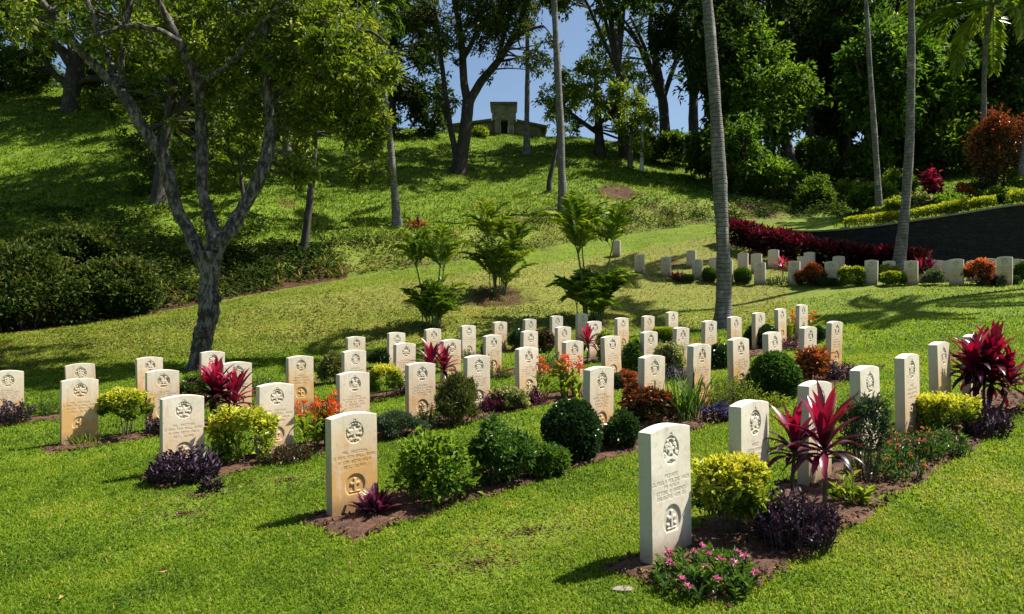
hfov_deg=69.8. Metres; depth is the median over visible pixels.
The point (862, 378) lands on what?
headstone
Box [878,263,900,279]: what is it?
clipped bush
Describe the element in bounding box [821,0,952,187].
wood tree
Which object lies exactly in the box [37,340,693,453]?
soil bed
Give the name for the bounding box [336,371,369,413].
headstone
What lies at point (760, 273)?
headstone
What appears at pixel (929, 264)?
cordyline
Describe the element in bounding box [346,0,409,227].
palm tree
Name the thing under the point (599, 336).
leafy shrub
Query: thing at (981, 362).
cordyline
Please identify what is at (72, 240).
bank bush
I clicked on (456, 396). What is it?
wispy shrub
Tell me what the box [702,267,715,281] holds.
clipped bush
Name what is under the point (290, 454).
leafy plant
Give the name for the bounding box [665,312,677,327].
headstone
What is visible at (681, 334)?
headstone
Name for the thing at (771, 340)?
headstone
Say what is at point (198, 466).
purple plant
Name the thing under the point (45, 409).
leafy plant
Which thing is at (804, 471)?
headstone
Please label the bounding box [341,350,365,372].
headstone
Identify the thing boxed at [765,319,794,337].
leafy shrub
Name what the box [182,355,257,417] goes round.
cordyline
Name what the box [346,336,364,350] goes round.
headstone
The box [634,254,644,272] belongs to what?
headstone
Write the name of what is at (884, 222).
edging grass
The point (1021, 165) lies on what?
palm tree
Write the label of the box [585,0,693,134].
wood tree
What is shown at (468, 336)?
headstone
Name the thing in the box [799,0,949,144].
wood tree
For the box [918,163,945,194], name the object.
red shrub
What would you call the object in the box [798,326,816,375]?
headstone
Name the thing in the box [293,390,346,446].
canna
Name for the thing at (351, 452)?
headstone
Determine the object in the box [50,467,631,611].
lawn weeds
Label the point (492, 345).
headstone
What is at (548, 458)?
leafy shrub
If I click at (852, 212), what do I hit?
hill grass
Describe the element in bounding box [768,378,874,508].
cordyline
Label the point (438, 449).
leafy shrub
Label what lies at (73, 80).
spreading tree
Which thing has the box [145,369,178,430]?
headstone
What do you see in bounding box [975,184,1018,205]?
leafy shrub
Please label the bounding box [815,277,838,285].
clipped bush
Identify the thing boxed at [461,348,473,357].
leafy plant
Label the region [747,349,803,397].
clipped bush
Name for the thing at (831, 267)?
headstone
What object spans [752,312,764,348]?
headstone
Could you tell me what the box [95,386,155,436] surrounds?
golden shrub
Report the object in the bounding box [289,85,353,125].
crest bush
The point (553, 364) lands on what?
leafy plant
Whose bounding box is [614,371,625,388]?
clipped bush
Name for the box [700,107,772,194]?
wood tree
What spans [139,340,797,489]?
soil bed
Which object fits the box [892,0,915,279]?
palm tree
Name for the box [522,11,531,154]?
palm tree
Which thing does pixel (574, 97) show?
lime green tree
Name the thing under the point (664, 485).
headstone
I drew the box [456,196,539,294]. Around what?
areca palm
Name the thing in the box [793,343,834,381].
croton
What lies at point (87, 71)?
crest bush
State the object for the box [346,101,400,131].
crest bush
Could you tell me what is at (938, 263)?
headstone
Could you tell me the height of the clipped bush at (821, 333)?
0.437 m
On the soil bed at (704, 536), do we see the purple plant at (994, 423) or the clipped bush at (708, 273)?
the purple plant at (994, 423)
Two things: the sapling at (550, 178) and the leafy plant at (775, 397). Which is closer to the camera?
the leafy plant at (775, 397)
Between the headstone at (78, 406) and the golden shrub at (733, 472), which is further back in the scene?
the headstone at (78, 406)
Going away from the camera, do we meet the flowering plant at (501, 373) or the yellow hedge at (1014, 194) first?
the flowering plant at (501, 373)
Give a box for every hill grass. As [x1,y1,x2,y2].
[0,85,833,332]
[831,165,1010,227]
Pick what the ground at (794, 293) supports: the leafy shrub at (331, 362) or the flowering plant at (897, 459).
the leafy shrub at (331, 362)
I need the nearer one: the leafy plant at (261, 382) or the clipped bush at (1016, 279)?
the leafy plant at (261, 382)
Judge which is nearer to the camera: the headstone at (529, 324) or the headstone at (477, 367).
the headstone at (477, 367)
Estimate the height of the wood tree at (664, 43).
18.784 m
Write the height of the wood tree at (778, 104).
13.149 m
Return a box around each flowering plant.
[407,219,429,229]
[490,364,511,379]
[646,541,764,603]
[665,366,686,381]
[700,399,729,423]
[842,441,926,482]
[881,425,947,461]
[918,423,974,458]
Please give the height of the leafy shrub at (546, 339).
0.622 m
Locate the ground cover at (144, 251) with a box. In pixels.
[0,183,851,331]
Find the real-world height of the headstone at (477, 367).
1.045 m
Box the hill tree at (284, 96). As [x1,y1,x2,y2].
[228,0,413,164]
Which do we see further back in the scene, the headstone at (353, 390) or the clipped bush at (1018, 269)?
the clipped bush at (1018, 269)
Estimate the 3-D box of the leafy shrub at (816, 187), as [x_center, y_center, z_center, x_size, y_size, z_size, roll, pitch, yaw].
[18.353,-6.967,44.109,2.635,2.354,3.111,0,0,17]
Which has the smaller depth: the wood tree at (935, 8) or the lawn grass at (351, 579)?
the lawn grass at (351, 579)
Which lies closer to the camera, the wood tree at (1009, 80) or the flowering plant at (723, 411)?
the flowering plant at (723, 411)
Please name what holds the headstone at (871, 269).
on the ground at (794, 293)
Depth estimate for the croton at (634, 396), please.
8.37 m
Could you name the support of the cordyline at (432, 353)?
on the soil bed at (101, 440)
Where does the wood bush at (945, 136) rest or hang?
on the ground at (794, 293)
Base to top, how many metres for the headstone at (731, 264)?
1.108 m
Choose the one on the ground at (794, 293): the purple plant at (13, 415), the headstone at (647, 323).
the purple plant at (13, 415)
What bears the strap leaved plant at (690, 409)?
on the soil bed at (356, 528)
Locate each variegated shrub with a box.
[488,384,530,409]
[651,339,686,371]
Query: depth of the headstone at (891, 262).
26.11 m
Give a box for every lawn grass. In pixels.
[0,281,1023,384]
[0,330,1023,460]
[0,499,1023,613]
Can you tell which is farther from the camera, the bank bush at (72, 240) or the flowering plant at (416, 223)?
the flowering plant at (416, 223)
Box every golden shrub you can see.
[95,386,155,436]
[204,403,281,464]
[368,362,404,397]
[691,450,795,534]
[914,390,984,432]
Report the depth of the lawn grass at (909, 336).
19.43 m
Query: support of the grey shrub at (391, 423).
on the soil bed at (250, 462)
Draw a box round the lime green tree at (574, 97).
[531,47,657,160]
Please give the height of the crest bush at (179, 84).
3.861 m
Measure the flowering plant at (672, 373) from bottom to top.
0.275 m
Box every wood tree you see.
[537,0,672,157]
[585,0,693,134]
[645,0,751,134]
[669,0,768,120]
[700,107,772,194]
[704,5,833,191]
[743,0,863,165]
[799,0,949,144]
[802,39,865,166]
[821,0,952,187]
[898,34,1015,175]
[915,0,1021,111]
[974,5,1023,140]
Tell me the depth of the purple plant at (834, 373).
10.90 m
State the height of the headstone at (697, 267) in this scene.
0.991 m
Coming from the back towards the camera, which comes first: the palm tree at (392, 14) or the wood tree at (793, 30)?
the wood tree at (793, 30)
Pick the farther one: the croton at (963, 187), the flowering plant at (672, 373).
the croton at (963, 187)
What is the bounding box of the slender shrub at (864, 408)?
[836,387,897,482]
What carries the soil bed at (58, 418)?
on the ground at (794, 293)
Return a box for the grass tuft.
[59,431,104,445]
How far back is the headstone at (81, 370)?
11.71 m
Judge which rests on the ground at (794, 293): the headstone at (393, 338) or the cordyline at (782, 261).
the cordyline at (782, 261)
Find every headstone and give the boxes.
[0,370,23,421]
[60,378,98,445]
[64,363,95,379]
[135,357,162,402]
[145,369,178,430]
[160,394,204,463]
[200,351,224,387]
[221,361,251,407]
[255,383,293,454]
[286,355,313,406]
[325,411,377,515]
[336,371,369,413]
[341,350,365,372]
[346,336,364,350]
[387,332,404,364]
[393,343,415,390]
[405,362,435,420]
[424,328,440,359]
[440,339,460,380]
[460,325,475,355]
[463,355,489,409]
[483,335,501,373]
[492,321,506,349]
[515,347,538,393]
[520,330,537,347]
[523,319,535,330]
[550,316,562,335]
[555,326,570,360]
[561,340,582,390]
[575,313,587,340]
[583,366,613,426]
[586,321,601,357]
[600,336,620,372]
[612,240,620,256]
[614,317,628,351]
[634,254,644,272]
[638,355,664,426]
[638,423,691,563]
[640,331,657,355]
[641,316,654,331]
[661,257,670,275]
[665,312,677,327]
[672,327,688,364]
[686,250,696,267]
[686,344,710,407]
[692,259,702,279]
[701,320,716,346]
[709,257,715,269]
[727,316,741,339]
[727,338,749,399]
[729,399,768,519]
[730,260,732,282]
[738,253,748,268]
[751,254,761,271]
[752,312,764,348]
[754,262,765,284]
[762,332,781,376]
[768,249,778,267]
[774,308,786,341]
[788,261,800,284]
[795,304,807,338]
[797,256,809,269]
[797,380,831,485]
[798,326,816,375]
[804,252,814,261]
[824,261,837,284]
[826,321,842,367]
[833,256,844,268]
[849,365,880,457]
[864,260,877,284]
[882,261,895,269]
[894,353,919,436]
[904,261,917,284]
[928,342,950,413]
[932,260,941,270]
[942,260,948,281]
[949,259,963,285]
[962,334,980,401]
[966,260,978,280]
[986,258,995,265]
[996,256,1012,285]
[1013,259,1023,280]
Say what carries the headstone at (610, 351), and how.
on the soil bed at (250, 462)
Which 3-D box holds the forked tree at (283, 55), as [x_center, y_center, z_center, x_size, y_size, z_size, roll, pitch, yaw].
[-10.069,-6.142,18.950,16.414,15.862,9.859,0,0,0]
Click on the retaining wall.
(994, 232)
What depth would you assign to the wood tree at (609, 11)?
55.65 m
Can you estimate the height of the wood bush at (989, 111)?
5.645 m
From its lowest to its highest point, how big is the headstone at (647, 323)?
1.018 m
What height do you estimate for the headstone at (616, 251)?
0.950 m
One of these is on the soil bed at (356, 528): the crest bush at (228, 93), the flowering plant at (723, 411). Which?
the flowering plant at (723, 411)
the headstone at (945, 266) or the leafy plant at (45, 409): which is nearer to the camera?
the leafy plant at (45, 409)
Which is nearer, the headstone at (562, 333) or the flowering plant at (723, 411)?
the flowering plant at (723, 411)
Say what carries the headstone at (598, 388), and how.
on the soil bed at (356, 528)
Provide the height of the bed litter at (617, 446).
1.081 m
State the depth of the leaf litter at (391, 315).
22.96 m
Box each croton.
[614,368,637,385]
[614,378,680,426]
[792,261,827,285]
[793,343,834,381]
[954,181,976,197]
[960,257,996,285]
[962,102,1023,188]
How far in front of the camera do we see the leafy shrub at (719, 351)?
13.15 m
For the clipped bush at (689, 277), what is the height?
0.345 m
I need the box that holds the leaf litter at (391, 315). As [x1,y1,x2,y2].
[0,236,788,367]
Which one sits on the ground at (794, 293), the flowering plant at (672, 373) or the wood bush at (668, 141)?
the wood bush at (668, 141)
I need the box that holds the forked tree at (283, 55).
[0,0,406,370]
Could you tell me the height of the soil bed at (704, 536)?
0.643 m
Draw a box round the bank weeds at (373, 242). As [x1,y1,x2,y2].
[1,182,699,323]
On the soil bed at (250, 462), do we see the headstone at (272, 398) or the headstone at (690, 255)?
the headstone at (272, 398)
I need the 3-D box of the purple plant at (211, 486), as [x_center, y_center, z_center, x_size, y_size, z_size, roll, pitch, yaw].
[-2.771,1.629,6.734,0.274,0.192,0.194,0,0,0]
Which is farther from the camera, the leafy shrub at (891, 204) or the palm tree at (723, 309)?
the leafy shrub at (891, 204)
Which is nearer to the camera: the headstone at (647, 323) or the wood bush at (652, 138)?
the headstone at (647, 323)
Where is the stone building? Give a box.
[453,102,546,136]
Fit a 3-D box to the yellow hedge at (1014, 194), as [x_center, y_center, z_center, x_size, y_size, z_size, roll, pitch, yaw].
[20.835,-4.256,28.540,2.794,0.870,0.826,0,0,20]
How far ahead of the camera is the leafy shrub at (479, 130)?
61.50 m
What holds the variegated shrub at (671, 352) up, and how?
on the ground at (794, 293)
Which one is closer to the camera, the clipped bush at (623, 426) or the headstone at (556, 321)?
the clipped bush at (623, 426)
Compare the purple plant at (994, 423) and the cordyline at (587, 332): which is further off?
the cordyline at (587, 332)
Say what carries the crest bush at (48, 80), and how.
on the ground at (794, 293)
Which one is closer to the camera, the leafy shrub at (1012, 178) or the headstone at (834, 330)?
the headstone at (834, 330)
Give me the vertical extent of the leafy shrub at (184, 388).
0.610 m
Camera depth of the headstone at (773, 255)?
28.78 m
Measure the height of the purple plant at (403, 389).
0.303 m
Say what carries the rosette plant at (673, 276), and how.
on the ground at (794, 293)
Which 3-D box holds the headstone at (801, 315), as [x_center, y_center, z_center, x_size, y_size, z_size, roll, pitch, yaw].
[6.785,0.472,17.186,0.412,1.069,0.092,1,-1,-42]
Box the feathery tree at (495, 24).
[371,0,564,174]
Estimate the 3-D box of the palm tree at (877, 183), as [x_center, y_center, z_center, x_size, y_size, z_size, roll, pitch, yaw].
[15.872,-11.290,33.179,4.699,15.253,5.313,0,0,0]
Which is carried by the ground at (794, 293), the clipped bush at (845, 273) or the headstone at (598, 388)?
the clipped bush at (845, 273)
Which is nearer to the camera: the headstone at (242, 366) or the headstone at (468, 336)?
the headstone at (242, 366)
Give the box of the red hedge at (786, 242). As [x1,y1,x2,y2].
[713,214,937,275]
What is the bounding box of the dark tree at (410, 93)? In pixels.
[363,13,461,136]
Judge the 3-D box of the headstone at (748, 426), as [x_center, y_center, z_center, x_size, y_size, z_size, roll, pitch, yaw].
[1.673,1.185,5.160,0.092,1.056,0.412,-1,-1,45]
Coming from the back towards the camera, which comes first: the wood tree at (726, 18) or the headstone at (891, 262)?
the wood tree at (726, 18)
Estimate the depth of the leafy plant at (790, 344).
15.24 m
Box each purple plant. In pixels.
[0,397,35,425]
[143,443,222,485]
[145,411,159,434]
[196,475,224,492]
[394,378,404,392]
[480,388,512,411]
[749,485,842,556]
[820,359,853,381]
[958,401,1016,438]
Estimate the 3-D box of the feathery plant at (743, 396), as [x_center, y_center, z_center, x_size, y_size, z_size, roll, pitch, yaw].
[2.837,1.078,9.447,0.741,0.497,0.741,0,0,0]
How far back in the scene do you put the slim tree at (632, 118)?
53.07 m
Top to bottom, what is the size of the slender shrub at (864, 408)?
0.797 m
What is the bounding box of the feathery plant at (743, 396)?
[708,371,762,406]
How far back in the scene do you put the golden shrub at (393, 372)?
11.72 m
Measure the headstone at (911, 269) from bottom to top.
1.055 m
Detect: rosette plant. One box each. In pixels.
[347,481,400,512]
[668,270,683,279]
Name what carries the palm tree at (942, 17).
on the ground at (794, 293)
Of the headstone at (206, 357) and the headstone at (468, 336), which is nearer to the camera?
the headstone at (206, 357)
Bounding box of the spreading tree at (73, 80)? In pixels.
[0,0,231,113]
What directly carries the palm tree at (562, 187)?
on the ground at (794, 293)
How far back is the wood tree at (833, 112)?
64.77 m
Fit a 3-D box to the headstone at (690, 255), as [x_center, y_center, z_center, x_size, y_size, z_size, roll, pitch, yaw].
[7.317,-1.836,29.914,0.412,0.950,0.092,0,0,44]
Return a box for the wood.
[4,0,1018,168]
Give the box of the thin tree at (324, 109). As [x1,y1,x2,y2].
[85,0,405,251]
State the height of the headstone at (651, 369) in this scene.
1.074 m
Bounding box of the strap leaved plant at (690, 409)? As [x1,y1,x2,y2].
[655,367,736,421]
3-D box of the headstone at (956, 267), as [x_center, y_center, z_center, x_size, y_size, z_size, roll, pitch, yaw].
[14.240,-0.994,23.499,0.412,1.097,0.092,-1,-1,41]
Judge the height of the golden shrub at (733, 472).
0.595 m
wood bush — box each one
[627,129,658,154]
[649,127,690,165]
[681,125,711,181]
[751,154,812,199]
[793,132,846,185]
[843,137,899,183]
[879,126,927,176]
[916,109,979,177]
[964,97,1020,171]
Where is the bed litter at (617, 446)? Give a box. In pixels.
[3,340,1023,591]
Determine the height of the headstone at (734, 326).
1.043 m
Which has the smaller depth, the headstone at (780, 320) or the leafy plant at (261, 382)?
the leafy plant at (261, 382)
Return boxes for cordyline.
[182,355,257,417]
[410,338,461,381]
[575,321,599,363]
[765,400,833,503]
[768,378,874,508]
[772,254,790,280]
[903,255,945,277]
[945,319,1023,410]
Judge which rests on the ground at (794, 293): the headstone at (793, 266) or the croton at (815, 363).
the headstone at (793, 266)
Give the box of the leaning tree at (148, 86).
[69,0,262,204]
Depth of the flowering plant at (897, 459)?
5.74 m
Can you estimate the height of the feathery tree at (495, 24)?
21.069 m
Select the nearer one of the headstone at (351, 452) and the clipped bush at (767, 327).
the headstone at (351, 452)
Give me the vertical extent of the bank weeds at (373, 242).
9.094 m
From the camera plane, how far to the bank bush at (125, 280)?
23.60 m
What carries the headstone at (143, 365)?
on the soil bed at (58, 418)
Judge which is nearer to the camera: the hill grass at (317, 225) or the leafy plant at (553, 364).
the leafy plant at (553, 364)
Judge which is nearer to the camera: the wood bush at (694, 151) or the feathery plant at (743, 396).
the feathery plant at (743, 396)
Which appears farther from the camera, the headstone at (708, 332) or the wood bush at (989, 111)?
the wood bush at (989, 111)
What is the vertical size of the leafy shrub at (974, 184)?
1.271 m
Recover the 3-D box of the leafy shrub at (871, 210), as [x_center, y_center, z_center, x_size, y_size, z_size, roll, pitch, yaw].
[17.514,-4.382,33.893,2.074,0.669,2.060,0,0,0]
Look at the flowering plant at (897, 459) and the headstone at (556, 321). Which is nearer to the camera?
the flowering plant at (897, 459)
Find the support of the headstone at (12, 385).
on the soil bed at (58, 418)
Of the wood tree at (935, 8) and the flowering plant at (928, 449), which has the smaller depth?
the flowering plant at (928, 449)
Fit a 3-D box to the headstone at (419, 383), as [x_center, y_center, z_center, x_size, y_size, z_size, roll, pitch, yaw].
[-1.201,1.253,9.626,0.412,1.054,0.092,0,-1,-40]
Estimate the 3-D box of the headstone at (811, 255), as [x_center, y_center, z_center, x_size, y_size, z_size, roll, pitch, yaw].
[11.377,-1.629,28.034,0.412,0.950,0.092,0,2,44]
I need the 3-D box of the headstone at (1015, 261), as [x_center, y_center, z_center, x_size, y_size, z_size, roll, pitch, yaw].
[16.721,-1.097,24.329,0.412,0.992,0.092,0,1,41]
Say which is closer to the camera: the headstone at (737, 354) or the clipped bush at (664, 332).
the headstone at (737, 354)
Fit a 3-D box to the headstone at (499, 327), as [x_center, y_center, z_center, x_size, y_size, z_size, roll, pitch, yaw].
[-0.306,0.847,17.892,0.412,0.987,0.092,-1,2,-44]
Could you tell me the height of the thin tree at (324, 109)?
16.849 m
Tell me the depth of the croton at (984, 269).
23.20 m
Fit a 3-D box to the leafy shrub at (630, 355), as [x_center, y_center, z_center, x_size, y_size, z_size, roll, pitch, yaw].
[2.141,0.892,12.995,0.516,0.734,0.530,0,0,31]
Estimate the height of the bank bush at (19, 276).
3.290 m
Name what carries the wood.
on the ground at (794, 293)
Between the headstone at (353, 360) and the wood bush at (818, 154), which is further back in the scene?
the wood bush at (818, 154)
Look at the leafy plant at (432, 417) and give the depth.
9.25 m
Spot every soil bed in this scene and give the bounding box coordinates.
[0,341,585,423]
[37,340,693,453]
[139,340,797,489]
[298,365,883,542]
[599,389,1023,602]
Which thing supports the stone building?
on the ground at (794, 293)
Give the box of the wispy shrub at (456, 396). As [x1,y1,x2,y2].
[433,370,481,424]
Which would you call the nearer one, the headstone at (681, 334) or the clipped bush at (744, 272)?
the headstone at (681, 334)
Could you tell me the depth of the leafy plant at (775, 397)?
9.30 m
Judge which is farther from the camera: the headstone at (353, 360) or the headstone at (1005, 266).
the headstone at (1005, 266)
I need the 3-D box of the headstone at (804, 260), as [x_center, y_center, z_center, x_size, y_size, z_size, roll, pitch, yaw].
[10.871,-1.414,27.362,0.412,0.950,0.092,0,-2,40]
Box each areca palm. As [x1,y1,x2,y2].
[388,224,474,327]
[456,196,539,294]
[536,190,642,321]
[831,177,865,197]
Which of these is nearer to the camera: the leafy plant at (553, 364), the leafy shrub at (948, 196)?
the leafy plant at (553, 364)
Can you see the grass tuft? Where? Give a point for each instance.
(83, 440)
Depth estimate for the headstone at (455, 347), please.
13.40 m
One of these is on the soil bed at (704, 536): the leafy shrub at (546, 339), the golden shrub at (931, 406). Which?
the golden shrub at (931, 406)
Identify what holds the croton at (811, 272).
on the ground at (794, 293)
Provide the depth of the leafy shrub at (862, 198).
38.37 m
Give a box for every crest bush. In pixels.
[0,41,63,92]
[61,60,112,94]
[138,61,187,99]
[179,66,247,107]
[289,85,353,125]
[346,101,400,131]
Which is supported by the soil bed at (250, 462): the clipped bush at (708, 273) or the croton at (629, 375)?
the croton at (629, 375)
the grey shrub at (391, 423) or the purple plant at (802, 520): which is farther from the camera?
the grey shrub at (391, 423)
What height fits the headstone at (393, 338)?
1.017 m
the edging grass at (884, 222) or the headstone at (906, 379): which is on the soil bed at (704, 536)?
the headstone at (906, 379)
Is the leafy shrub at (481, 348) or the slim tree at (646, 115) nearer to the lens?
the leafy shrub at (481, 348)
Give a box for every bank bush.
[0,230,104,331]
[10,222,129,264]
[68,253,172,315]
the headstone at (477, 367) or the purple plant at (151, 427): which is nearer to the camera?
the purple plant at (151, 427)
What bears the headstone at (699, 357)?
on the soil bed at (356, 528)
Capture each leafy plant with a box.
[25,394,59,415]
[252,374,280,394]
[262,440,313,466]
[413,402,445,429]
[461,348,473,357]
[526,385,548,403]
[538,349,561,376]
[754,391,792,406]
[764,275,788,285]
[782,335,798,350]
[827,469,876,503]
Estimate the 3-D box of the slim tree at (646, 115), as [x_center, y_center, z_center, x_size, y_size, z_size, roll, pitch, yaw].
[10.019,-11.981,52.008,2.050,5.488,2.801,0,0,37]
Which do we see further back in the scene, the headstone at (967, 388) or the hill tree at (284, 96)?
the hill tree at (284, 96)
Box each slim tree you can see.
[625,98,647,167]
[634,103,663,170]
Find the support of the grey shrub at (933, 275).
on the ground at (794, 293)
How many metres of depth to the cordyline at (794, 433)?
5.25 m
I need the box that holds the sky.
[1,0,894,154]
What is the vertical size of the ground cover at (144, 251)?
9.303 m
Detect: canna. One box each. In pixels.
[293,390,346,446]
[522,353,583,398]
[786,307,822,334]
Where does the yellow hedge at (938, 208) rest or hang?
on the ground at (794, 293)
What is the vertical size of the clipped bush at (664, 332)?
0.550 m
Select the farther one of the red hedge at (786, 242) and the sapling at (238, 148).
the sapling at (238, 148)
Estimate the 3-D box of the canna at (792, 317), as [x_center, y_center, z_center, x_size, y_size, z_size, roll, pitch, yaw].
[6.886,0.341,17.560,0.884,0.842,0.851,0,0,-18]
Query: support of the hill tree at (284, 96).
on the ground at (794, 293)
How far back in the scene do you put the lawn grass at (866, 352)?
10.73 m
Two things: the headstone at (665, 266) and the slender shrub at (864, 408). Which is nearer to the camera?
the slender shrub at (864, 408)
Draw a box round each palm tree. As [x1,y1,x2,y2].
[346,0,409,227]
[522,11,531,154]
[551,0,566,212]
[702,0,732,329]
[864,0,882,220]
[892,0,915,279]
[897,0,1023,181]
[1010,130,1023,202]
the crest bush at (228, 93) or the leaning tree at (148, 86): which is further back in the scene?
the crest bush at (228, 93)
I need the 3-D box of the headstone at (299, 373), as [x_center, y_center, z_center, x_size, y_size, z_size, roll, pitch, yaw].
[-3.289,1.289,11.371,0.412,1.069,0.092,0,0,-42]
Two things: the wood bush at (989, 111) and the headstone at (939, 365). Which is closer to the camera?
the headstone at (939, 365)
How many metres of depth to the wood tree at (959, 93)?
50.43 m
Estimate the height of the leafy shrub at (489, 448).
0.684 m
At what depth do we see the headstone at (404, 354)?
12.67 m
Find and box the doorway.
[501,122,507,132]
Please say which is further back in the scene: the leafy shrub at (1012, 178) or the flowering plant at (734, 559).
the leafy shrub at (1012, 178)
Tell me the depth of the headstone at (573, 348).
11.64 m
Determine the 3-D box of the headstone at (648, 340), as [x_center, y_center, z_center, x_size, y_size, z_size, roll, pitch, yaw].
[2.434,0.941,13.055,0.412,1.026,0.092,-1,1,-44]
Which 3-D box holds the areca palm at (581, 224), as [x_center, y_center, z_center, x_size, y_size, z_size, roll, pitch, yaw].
[2.394,-1.673,22.541,3.340,4.274,3.115,0,0,0]
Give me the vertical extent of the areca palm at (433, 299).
3.130 m
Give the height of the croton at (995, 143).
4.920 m
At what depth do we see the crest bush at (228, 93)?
53.45 m
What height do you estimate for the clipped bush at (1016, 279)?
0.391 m
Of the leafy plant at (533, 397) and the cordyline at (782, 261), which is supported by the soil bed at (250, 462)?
the leafy plant at (533, 397)
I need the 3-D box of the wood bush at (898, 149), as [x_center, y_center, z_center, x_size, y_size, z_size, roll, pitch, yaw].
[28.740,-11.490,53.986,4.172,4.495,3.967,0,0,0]
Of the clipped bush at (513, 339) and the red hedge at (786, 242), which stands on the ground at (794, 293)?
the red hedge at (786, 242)
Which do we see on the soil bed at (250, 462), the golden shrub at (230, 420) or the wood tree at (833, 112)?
the golden shrub at (230, 420)
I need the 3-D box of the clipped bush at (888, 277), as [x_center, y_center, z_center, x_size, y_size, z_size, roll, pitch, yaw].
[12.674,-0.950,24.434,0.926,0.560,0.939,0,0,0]
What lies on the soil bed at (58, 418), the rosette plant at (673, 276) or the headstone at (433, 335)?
the headstone at (433, 335)
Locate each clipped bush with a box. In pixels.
[366,348,390,364]
[506,328,521,350]
[539,397,604,460]
[601,407,642,447]
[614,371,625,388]
[653,326,673,343]
[676,273,694,281]
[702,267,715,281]
[733,266,752,282]
[742,323,778,348]
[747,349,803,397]
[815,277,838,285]
[815,325,825,342]
[835,264,866,285]
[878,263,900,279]
[880,270,907,284]
[987,275,1021,284]
[1013,259,1023,281]
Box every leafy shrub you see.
[179,372,217,403]
[313,349,340,383]
[385,425,485,511]
[462,410,541,487]
[472,124,489,137]
[480,344,493,368]
[524,440,572,477]
[535,328,554,351]
[595,329,612,360]
[621,337,642,373]
[710,343,726,368]
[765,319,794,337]
[794,171,838,209]
[842,180,900,211]
[862,205,884,214]
[874,166,920,198]
[877,195,910,219]
[910,190,934,215]
[925,190,976,213]
[965,180,986,203]
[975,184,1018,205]
[1003,167,1023,187]
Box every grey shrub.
[377,409,431,437]
[918,268,946,284]
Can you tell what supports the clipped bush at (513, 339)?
on the soil bed at (58, 418)
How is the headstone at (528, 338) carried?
on the soil bed at (101, 440)
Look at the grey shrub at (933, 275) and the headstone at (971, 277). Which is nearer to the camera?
the grey shrub at (933, 275)
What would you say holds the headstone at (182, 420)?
on the soil bed at (250, 462)
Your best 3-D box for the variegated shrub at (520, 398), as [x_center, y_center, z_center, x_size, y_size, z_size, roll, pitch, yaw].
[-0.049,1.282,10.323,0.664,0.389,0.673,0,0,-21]
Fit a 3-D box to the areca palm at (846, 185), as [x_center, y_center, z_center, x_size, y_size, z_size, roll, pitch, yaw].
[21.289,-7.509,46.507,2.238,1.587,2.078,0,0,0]
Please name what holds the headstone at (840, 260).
on the ground at (794, 293)
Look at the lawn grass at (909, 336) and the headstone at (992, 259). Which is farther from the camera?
the headstone at (992, 259)
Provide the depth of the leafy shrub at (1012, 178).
30.58 m
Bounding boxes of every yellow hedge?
[842,194,998,226]
[1003,188,1023,203]
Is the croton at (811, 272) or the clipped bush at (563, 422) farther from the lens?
the croton at (811, 272)
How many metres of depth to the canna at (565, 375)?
10.89 m
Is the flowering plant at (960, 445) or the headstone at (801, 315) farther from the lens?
the headstone at (801, 315)
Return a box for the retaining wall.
[793,203,1023,273]
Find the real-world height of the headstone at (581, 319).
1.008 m
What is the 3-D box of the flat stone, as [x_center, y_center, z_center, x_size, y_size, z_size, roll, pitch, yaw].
[0.609,1.567,4.040,0.145,0.042,0.090,0,0,7]
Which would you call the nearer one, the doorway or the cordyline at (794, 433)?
the cordyline at (794, 433)
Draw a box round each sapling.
[229,118,260,195]
[540,113,575,192]
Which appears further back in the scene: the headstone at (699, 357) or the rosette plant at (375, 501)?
the headstone at (699, 357)
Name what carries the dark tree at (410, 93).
on the ground at (794, 293)
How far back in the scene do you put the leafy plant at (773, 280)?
26.56 m
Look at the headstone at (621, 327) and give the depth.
16.80 m
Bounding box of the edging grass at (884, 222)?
[826,201,1022,229]
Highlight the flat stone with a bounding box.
[611,585,633,592]
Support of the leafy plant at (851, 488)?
on the soil bed at (704, 536)
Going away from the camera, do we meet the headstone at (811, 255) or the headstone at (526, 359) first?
the headstone at (526, 359)
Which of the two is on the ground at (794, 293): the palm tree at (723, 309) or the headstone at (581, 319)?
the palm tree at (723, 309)
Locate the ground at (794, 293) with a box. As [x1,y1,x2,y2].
[0,87,1023,613]
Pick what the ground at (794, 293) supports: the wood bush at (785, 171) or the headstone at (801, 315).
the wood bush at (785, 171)
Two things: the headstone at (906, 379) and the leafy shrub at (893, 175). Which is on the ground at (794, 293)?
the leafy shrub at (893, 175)
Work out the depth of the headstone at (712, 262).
28.52 m
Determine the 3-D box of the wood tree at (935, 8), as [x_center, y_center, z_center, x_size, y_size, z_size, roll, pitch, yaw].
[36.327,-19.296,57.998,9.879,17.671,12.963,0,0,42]
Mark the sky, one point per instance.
(508, 85)
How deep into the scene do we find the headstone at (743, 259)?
28.86 m
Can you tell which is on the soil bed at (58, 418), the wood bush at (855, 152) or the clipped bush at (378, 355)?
the clipped bush at (378, 355)

